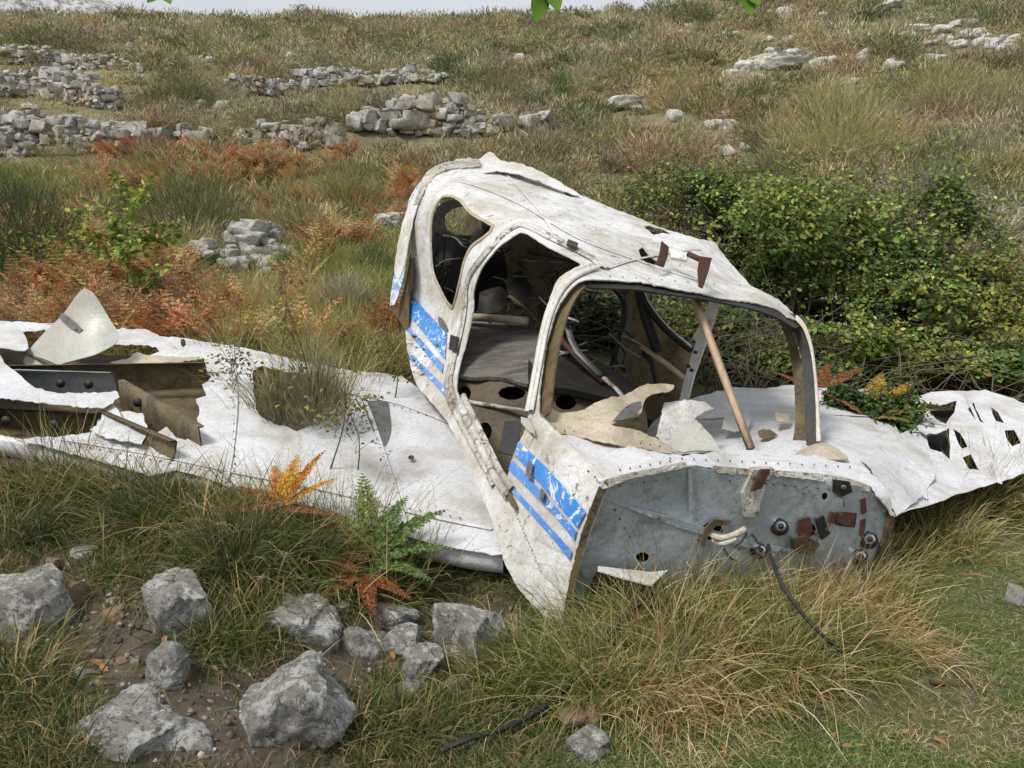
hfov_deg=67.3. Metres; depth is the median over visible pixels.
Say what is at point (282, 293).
weed
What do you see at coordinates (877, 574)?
grass tussock
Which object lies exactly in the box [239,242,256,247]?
rubble stone
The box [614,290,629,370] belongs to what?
window frame
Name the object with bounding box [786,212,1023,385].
bramble
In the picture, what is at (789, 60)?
rock
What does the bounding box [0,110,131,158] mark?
dry stone wall
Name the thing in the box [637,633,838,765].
grass tussock
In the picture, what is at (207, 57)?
rock
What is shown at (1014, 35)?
rock
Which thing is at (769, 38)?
rock
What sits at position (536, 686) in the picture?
grass tussock
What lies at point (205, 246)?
rubble stone
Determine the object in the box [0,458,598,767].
bank grass
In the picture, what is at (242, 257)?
rubble stone
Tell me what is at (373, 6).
sky
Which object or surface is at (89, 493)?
grass tussock
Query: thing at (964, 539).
grass tussock
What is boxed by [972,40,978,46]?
rock
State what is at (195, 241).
rubble stone
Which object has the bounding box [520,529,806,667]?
grass tussock
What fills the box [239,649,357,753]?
rock
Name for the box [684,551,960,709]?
grass tussock
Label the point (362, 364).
grass tussock
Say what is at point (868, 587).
grass tussock
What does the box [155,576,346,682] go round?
grass tussock
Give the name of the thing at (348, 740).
grass tussock
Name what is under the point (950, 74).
tussock
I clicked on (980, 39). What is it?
rock
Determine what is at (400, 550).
fern
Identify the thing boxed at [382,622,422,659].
rock
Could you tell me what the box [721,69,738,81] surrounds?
rock
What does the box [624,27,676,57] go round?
shrub
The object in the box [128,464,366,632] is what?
grass tussock
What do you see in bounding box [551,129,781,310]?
bramble
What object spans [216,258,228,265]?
rubble stone
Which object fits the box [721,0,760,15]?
leafy branch
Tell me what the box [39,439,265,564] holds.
grass tussock
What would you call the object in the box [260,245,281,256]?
rubble stone
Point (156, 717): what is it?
rock
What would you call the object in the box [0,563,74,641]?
rock
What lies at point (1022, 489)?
grass tussock
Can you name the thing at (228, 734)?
gravel
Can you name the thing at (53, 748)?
grass tussock
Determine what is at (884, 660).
grass tussock
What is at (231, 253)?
rubble stone
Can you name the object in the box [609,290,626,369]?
window frame
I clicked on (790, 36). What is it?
rock
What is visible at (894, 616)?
grass tussock
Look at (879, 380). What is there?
fern
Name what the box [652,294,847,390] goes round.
bramble
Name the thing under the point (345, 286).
shrub
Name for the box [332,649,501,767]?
grass tussock
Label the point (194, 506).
grass tussock
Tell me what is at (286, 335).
weed
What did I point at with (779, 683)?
grass tussock
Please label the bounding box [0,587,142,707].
grass tussock
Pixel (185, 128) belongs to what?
dry stone wall
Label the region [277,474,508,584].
grass tussock
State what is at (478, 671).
grass tussock
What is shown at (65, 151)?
shrub
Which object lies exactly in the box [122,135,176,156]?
shrub
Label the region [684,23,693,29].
rock
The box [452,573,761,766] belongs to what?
grass tussock
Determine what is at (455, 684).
rock
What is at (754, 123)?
shrub
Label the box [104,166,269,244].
tussock
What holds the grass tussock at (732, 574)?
on the ground at (342, 652)
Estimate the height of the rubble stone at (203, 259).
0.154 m
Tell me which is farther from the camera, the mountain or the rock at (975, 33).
the mountain
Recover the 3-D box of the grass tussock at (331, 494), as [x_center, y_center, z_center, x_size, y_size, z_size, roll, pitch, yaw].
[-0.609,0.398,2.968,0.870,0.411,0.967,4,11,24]
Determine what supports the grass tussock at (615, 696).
on the ground at (342, 652)
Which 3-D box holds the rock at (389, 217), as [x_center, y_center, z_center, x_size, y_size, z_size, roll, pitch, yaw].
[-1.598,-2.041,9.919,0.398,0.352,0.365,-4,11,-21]
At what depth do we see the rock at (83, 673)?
2.09 m
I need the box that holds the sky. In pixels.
[105,0,673,20]
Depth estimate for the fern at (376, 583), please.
2.70 m
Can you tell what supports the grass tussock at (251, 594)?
on the ground at (342, 652)
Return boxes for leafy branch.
[147,0,171,3]
[531,0,561,21]
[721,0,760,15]
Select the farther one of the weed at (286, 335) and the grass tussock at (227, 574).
the weed at (286, 335)
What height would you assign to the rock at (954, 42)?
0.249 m
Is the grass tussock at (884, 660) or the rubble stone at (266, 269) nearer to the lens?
the grass tussock at (884, 660)
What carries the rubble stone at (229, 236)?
on the ground at (342, 652)
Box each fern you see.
[201,450,337,514]
[310,473,458,581]
[318,554,410,614]
[765,363,864,387]
[822,372,932,421]
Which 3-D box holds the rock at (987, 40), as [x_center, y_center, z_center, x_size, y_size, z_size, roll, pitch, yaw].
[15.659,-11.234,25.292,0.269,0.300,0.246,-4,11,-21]
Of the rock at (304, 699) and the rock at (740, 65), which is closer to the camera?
the rock at (304, 699)
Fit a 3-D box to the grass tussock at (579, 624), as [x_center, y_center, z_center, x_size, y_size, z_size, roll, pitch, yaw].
[0.341,0.762,2.647,0.969,0.394,0.932,-8,13,-38]
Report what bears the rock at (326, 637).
on the ground at (342, 652)
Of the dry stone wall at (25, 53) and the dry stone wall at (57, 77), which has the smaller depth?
the dry stone wall at (57, 77)
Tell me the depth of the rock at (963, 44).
25.34 m
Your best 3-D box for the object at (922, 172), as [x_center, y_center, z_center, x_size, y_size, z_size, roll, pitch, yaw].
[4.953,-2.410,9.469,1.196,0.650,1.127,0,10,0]
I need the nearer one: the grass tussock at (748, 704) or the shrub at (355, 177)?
the grass tussock at (748, 704)
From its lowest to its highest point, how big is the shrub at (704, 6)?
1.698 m
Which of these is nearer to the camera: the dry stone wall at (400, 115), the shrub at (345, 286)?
the shrub at (345, 286)
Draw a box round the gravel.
[1,542,515,767]
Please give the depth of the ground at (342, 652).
2.41 m
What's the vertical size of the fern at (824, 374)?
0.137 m
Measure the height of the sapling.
1.176 m
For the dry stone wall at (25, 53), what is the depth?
26.15 m
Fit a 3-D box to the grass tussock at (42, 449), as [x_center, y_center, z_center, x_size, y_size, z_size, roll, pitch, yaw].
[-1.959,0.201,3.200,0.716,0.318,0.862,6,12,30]
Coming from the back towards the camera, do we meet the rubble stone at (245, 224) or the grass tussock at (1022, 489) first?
the rubble stone at (245, 224)
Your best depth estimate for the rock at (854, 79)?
19.64 m
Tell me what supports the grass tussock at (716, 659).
on the ground at (342, 652)
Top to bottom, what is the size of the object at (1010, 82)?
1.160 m
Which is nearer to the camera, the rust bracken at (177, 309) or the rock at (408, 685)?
the rock at (408, 685)
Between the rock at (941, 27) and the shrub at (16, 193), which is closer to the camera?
the shrub at (16, 193)
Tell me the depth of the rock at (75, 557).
2.66 m
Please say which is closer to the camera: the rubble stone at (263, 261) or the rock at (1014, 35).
the rubble stone at (263, 261)
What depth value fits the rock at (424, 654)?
2.42 m
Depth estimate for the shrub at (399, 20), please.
33.42 m
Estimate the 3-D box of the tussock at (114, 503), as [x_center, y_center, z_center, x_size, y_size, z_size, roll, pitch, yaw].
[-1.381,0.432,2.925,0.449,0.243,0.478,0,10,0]
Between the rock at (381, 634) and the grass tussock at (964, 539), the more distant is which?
the grass tussock at (964, 539)
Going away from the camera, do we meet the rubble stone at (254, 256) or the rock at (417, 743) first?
the rock at (417, 743)
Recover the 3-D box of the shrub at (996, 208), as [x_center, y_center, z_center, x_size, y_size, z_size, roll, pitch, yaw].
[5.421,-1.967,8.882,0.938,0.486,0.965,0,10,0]
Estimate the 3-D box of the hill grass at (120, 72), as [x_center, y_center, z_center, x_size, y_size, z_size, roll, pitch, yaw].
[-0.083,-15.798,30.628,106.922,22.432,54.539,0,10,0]
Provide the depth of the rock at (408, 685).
2.37 m
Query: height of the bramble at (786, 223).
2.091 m
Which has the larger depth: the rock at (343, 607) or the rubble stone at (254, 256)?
the rubble stone at (254, 256)
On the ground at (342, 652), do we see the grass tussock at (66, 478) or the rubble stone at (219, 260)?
the grass tussock at (66, 478)
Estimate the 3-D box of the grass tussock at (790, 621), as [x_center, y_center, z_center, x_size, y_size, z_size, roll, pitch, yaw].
[0.853,0.791,2.637,1.058,0.444,1.032,3,10,17]
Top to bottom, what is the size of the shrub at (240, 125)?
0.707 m
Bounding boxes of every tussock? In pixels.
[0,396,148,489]
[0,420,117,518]
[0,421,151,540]
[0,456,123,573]
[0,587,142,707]
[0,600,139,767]
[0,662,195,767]
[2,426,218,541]
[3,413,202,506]
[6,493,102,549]
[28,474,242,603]
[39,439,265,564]
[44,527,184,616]
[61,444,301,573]
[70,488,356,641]
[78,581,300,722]
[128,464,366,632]
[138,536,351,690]
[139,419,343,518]
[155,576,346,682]
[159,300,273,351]
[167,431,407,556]
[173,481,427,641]
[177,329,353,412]
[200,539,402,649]
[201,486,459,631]
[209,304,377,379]
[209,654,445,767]
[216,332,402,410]
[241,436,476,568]
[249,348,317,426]
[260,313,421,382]
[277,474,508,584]
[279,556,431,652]
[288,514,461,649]
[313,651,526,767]
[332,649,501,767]
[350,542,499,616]
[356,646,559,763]
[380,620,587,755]
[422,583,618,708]
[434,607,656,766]
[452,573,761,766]
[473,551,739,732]
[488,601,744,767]
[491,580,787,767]
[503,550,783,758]
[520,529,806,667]
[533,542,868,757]
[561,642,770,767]
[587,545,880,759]
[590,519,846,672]
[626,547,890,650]
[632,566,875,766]
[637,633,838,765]
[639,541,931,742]
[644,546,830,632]
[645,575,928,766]
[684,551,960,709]
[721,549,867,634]
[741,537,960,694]
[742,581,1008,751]
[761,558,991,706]
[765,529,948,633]
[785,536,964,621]
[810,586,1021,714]
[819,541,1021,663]
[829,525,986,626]
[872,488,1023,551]
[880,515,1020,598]
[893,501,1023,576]
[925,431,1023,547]
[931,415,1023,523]
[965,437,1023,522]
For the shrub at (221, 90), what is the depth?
19.51 m
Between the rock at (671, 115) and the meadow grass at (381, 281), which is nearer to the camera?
the meadow grass at (381, 281)
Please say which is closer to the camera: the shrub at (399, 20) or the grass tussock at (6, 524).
the grass tussock at (6, 524)
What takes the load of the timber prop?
on the aircraft wreck
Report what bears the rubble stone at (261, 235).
on the rubble stone
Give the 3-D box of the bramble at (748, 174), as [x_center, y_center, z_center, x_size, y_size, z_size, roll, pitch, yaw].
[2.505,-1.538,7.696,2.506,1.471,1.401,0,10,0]
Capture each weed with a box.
[198,334,273,389]
[250,249,311,348]
[255,297,326,424]
[272,351,390,467]
[310,386,390,469]
[356,307,438,397]
[818,366,946,438]
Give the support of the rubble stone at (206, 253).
on the ground at (342, 652)
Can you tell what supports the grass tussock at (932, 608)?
on the ground at (342, 652)
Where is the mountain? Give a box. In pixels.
[0,0,149,16]
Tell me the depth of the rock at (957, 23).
28.64 m
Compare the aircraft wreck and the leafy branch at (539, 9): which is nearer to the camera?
the leafy branch at (539, 9)
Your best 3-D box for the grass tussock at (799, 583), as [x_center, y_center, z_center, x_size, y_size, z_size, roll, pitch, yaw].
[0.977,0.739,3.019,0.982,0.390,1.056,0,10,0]
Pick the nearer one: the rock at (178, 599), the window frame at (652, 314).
the rock at (178, 599)
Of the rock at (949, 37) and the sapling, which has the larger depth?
the rock at (949, 37)
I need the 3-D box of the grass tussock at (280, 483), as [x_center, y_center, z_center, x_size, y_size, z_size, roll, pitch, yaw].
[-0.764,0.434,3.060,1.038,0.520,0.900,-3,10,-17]
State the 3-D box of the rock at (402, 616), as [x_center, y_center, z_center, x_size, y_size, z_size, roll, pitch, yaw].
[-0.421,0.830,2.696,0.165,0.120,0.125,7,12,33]
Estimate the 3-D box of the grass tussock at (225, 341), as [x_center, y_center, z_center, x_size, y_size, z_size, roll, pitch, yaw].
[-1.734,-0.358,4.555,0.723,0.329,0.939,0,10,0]
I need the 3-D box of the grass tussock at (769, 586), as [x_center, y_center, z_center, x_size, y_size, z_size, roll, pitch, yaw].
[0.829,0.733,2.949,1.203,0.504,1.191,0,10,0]
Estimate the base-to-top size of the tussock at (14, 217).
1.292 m
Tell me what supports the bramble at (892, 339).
on the ground at (342, 652)
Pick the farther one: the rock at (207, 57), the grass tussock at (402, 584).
the rock at (207, 57)
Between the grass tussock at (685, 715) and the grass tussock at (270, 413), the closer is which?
the grass tussock at (685, 715)
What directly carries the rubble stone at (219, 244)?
on the ground at (342, 652)
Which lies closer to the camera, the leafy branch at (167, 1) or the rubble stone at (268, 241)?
the leafy branch at (167, 1)
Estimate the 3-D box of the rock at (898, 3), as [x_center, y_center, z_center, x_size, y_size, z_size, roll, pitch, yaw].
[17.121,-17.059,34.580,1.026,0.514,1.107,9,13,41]
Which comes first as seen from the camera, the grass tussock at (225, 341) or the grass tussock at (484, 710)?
the grass tussock at (484, 710)
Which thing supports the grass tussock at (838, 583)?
on the ground at (342, 652)
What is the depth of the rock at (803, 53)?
25.03 m
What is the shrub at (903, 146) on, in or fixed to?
on the ground at (342, 652)
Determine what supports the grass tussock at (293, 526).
on the ground at (342, 652)
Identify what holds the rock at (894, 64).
on the ground at (342, 652)
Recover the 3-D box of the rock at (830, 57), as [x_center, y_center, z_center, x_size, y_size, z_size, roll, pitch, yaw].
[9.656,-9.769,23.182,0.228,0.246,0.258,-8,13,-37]
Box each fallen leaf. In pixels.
[91,660,103,664]
[99,664,107,670]
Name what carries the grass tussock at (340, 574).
on the ground at (342, 652)
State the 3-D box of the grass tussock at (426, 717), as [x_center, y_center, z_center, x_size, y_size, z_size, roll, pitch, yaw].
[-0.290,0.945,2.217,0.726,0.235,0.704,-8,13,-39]
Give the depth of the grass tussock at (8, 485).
3.09 m
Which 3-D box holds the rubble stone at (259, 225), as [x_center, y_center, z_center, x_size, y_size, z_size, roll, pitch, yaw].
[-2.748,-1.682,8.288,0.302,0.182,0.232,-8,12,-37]
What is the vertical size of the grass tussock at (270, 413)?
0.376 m
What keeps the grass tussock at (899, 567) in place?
on the ground at (342, 652)
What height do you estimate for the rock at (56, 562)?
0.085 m
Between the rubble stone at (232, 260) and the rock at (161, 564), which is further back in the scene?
the rubble stone at (232, 260)
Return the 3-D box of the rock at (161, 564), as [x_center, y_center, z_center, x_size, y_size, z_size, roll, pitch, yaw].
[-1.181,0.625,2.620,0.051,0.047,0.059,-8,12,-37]
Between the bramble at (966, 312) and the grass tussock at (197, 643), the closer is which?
the grass tussock at (197, 643)
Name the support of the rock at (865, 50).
on the ground at (342, 652)
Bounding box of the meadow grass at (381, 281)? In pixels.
[0,149,462,376]
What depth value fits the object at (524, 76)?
21.70 m
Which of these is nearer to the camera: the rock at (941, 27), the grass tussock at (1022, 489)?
the grass tussock at (1022, 489)
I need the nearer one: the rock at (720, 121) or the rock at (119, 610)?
the rock at (119, 610)
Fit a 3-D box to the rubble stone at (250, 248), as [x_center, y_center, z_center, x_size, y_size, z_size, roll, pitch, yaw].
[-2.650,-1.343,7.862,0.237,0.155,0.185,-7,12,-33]
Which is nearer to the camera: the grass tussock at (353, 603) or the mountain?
the grass tussock at (353, 603)
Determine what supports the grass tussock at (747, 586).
on the ground at (342, 652)
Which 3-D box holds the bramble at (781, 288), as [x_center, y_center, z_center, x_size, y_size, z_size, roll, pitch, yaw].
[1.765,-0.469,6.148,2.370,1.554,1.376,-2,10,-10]
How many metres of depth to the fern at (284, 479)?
2.94 m
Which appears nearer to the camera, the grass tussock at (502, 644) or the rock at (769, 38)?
the grass tussock at (502, 644)
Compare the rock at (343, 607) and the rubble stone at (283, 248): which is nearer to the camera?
the rock at (343, 607)
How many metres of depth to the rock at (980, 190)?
9.79 m
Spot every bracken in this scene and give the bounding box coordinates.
[0,130,436,352]
[0,226,76,281]
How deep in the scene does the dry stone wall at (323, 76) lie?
22.65 m
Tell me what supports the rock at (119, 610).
on the ground at (342, 652)
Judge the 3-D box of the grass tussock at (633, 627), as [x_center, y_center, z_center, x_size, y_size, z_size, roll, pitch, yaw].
[0.385,0.791,2.547,1.068,0.433,1.179,0,10,0]
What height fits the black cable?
0.186 m
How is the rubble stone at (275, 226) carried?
on the rubble stone
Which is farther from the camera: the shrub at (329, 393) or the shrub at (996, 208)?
the shrub at (996, 208)
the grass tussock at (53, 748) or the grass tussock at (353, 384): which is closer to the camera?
the grass tussock at (53, 748)
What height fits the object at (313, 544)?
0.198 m
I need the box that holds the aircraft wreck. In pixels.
[0,152,1023,653]
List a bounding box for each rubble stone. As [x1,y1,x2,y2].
[188,240,210,249]
[191,256,211,262]
[197,244,208,249]
[199,238,215,248]
[200,250,213,257]
[213,239,224,248]
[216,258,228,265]
[219,257,237,267]
[220,248,239,258]
[224,231,235,242]
[225,244,237,248]
[227,224,251,233]
[231,259,250,270]
[234,234,258,246]
[234,255,249,266]
[236,222,248,226]
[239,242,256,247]
[240,245,264,255]
[243,231,268,244]
[246,219,271,232]
[249,254,263,265]
[256,255,278,268]
[260,237,276,244]
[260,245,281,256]
[260,267,271,273]
[268,231,283,240]
[270,225,282,230]
[279,244,291,256]
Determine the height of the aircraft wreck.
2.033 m
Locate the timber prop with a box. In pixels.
[690,299,754,449]
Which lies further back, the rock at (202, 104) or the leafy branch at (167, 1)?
the rock at (202, 104)
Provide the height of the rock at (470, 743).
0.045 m
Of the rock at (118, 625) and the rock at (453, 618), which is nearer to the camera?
the rock at (118, 625)
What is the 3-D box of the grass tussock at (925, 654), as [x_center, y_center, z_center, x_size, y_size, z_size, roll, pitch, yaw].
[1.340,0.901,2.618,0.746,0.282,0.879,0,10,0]
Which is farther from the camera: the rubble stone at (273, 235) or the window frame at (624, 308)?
the rubble stone at (273, 235)
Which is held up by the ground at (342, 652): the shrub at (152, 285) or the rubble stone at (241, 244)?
the shrub at (152, 285)
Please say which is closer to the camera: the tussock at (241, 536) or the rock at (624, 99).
the tussock at (241, 536)
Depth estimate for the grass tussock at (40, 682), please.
2.02 m
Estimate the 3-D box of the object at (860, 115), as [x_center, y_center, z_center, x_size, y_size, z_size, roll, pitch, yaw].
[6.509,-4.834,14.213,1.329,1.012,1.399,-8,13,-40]
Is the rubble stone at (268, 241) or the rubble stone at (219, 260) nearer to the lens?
the rubble stone at (219, 260)
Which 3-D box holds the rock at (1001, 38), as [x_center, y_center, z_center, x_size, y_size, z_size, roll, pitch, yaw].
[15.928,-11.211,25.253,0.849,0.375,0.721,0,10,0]
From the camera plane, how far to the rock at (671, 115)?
16.65 m
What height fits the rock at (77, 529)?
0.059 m
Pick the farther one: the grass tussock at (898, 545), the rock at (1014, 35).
the rock at (1014, 35)
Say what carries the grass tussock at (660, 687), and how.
on the ground at (342, 652)
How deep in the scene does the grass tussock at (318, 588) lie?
2.62 m
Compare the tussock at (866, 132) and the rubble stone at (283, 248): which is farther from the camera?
the tussock at (866, 132)
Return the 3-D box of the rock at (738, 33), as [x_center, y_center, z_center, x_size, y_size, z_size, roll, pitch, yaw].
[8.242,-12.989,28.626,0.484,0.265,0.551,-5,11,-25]
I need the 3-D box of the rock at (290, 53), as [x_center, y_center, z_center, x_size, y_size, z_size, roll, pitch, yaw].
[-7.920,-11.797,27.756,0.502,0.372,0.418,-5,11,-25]
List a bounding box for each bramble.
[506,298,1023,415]
[510,289,719,356]
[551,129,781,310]
[571,288,658,324]
[591,227,849,360]
[631,116,1023,379]
[651,157,872,256]
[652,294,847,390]
[702,296,1023,415]
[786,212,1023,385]
[817,218,1023,397]
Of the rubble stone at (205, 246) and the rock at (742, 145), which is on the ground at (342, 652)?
the rock at (742, 145)
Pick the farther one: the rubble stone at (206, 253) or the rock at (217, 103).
the rock at (217, 103)
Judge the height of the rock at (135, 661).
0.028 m
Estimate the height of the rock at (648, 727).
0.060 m
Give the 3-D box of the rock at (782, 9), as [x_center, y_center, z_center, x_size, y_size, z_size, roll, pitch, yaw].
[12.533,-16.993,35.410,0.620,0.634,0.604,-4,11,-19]
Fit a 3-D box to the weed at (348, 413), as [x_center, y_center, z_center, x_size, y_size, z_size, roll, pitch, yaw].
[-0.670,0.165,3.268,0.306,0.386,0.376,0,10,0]
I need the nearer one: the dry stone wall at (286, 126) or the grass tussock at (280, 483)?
the grass tussock at (280, 483)
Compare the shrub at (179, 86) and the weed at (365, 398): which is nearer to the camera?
the weed at (365, 398)
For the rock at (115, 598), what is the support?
on the ground at (342, 652)
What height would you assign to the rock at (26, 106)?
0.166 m
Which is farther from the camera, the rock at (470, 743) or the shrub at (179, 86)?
the shrub at (179, 86)
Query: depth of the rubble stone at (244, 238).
7.88 m
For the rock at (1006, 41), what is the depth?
24.77 m
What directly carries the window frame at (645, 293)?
in the aircraft wreck
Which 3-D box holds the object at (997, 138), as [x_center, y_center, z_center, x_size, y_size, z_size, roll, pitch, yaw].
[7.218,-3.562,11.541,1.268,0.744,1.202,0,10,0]
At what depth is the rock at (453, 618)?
2.57 m
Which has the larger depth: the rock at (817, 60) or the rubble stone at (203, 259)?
the rock at (817, 60)
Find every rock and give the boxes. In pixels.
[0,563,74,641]
[21,103,40,108]
[45,557,64,569]
[66,580,89,608]
[67,682,214,763]
[70,525,86,535]
[70,545,100,562]
[73,666,100,681]
[102,605,127,623]
[112,595,120,601]
[115,657,127,665]
[116,621,121,628]
[130,658,139,664]
[141,567,213,634]
[145,641,190,691]
[157,562,174,570]
[193,99,208,107]
[205,56,218,62]
[214,100,230,108]
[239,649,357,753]
[258,592,341,654]
[285,52,296,59]
[333,601,350,612]
[340,626,382,659]
[369,629,385,644]
[372,602,419,630]
[373,212,404,230]
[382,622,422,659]
[398,678,425,696]
[401,642,443,680]
[413,736,433,751]
[432,602,506,662]
[443,676,469,693]
[460,739,484,755]
[514,53,525,60]
[558,704,604,730]
[566,724,612,764]
[608,94,643,110]
[645,717,664,731]
[664,109,683,121]
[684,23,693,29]
[704,120,711,127]
[710,119,738,130]
[718,144,736,156]
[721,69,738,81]
[726,31,741,37]
[733,60,754,73]
[739,142,750,149]
[747,50,803,70]
[763,47,775,52]
[766,35,773,41]
[776,7,791,19]
[781,35,793,43]
[786,48,816,62]
[809,56,827,68]
[827,55,836,62]
[846,77,859,85]
[856,47,870,61]
[880,0,906,8]
[881,61,905,71]
[905,24,930,30]
[919,54,946,60]
[931,24,953,34]
[945,35,953,43]
[948,19,967,26]
[948,40,960,45]
[950,42,967,48]
[956,27,990,37]
[971,36,985,44]
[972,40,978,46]
[975,185,989,192]
[980,34,1009,44]
[983,37,991,45]
[984,43,994,49]
[1002,39,1013,43]
[1005,33,1021,39]
[1005,583,1023,606]
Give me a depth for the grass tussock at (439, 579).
2.93 m
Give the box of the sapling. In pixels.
[64,170,192,298]
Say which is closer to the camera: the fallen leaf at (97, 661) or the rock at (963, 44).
the fallen leaf at (97, 661)
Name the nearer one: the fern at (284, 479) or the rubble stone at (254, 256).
the fern at (284, 479)
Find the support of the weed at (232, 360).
on the aircraft wreck
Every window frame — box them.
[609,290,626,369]
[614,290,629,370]
[638,292,693,352]
[644,292,692,347]
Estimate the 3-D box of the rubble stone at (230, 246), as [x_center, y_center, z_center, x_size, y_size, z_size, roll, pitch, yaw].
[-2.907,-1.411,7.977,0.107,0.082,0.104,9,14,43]
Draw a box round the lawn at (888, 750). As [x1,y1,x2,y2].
[372,519,1023,767]
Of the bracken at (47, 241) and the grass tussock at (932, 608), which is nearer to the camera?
the grass tussock at (932, 608)
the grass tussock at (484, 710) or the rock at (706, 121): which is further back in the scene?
the rock at (706, 121)
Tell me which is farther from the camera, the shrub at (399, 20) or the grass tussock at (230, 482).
the shrub at (399, 20)
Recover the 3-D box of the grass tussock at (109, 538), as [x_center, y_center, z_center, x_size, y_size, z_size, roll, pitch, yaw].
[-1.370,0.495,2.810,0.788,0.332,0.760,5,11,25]
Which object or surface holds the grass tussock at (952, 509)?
on the ground at (342, 652)
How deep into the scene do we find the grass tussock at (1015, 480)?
3.93 m
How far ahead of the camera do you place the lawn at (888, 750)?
2.22 m
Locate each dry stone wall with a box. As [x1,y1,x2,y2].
[0,44,65,64]
[0,62,133,109]
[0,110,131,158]
[61,53,144,72]
[109,120,216,145]
[223,73,292,96]
[232,116,353,149]
[289,63,450,89]
[345,92,561,137]
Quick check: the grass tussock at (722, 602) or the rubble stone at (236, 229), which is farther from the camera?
the rubble stone at (236, 229)
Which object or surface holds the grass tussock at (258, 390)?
on the ground at (342, 652)
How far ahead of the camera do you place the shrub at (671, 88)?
17.79 m
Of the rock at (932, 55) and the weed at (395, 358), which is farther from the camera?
the rock at (932, 55)
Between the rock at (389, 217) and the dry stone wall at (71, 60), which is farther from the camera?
the dry stone wall at (71, 60)
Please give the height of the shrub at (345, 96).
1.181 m
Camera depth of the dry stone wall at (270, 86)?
21.34 m
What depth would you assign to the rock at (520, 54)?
28.16 m
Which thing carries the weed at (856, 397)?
on the ground at (342, 652)
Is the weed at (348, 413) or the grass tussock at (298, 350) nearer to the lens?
the weed at (348, 413)
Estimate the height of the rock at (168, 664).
0.184 m
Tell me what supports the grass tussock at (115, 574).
on the ground at (342, 652)
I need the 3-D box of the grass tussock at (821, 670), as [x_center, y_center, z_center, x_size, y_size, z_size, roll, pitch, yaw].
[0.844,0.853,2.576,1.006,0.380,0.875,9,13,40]
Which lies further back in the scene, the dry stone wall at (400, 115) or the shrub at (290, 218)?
the dry stone wall at (400, 115)
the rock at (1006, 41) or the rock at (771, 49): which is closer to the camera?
the rock at (1006, 41)
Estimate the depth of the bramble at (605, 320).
5.53 m
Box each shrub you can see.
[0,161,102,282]
[0,166,48,212]
[18,135,103,166]
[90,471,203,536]
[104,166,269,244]
[115,274,178,298]
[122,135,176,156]
[140,63,217,107]
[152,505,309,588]
[200,78,248,103]
[224,110,268,138]
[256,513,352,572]
[264,193,335,244]
[272,329,358,428]
[305,151,390,211]
[306,263,379,322]
[316,78,370,120]
[349,233,394,272]
[369,14,429,32]
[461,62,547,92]
[544,67,581,100]
[557,48,626,90]
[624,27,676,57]
[643,69,716,111]
[664,0,718,27]
[722,108,787,142]
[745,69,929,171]
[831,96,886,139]
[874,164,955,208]
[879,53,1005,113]
[882,132,928,162]
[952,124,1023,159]
[973,193,1019,224]
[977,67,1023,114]
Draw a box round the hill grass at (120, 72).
[0,0,1023,323]
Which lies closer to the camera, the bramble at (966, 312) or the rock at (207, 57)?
the bramble at (966, 312)
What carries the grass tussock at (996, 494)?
on the ground at (342, 652)
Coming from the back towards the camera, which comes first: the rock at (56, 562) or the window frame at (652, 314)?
the window frame at (652, 314)
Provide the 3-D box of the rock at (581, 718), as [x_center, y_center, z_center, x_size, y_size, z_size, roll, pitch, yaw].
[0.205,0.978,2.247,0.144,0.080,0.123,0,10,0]
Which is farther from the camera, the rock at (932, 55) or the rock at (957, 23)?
the rock at (957, 23)
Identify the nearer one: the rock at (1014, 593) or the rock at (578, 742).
the rock at (578, 742)
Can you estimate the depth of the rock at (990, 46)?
24.75 m
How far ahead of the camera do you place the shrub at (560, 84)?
21.08 m
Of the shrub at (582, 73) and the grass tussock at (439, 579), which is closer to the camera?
the grass tussock at (439, 579)
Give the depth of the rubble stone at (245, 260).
7.51 m
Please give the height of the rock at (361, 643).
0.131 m
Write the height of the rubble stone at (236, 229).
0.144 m
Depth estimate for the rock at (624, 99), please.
19.23 m
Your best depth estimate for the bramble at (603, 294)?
6.14 m
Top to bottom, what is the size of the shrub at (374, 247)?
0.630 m
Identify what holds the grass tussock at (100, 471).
on the ground at (342, 652)
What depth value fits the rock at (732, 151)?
14.08 m
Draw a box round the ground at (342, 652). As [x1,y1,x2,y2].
[0,0,1023,767]
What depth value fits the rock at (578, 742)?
2.09 m
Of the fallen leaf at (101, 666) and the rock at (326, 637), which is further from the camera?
the rock at (326, 637)

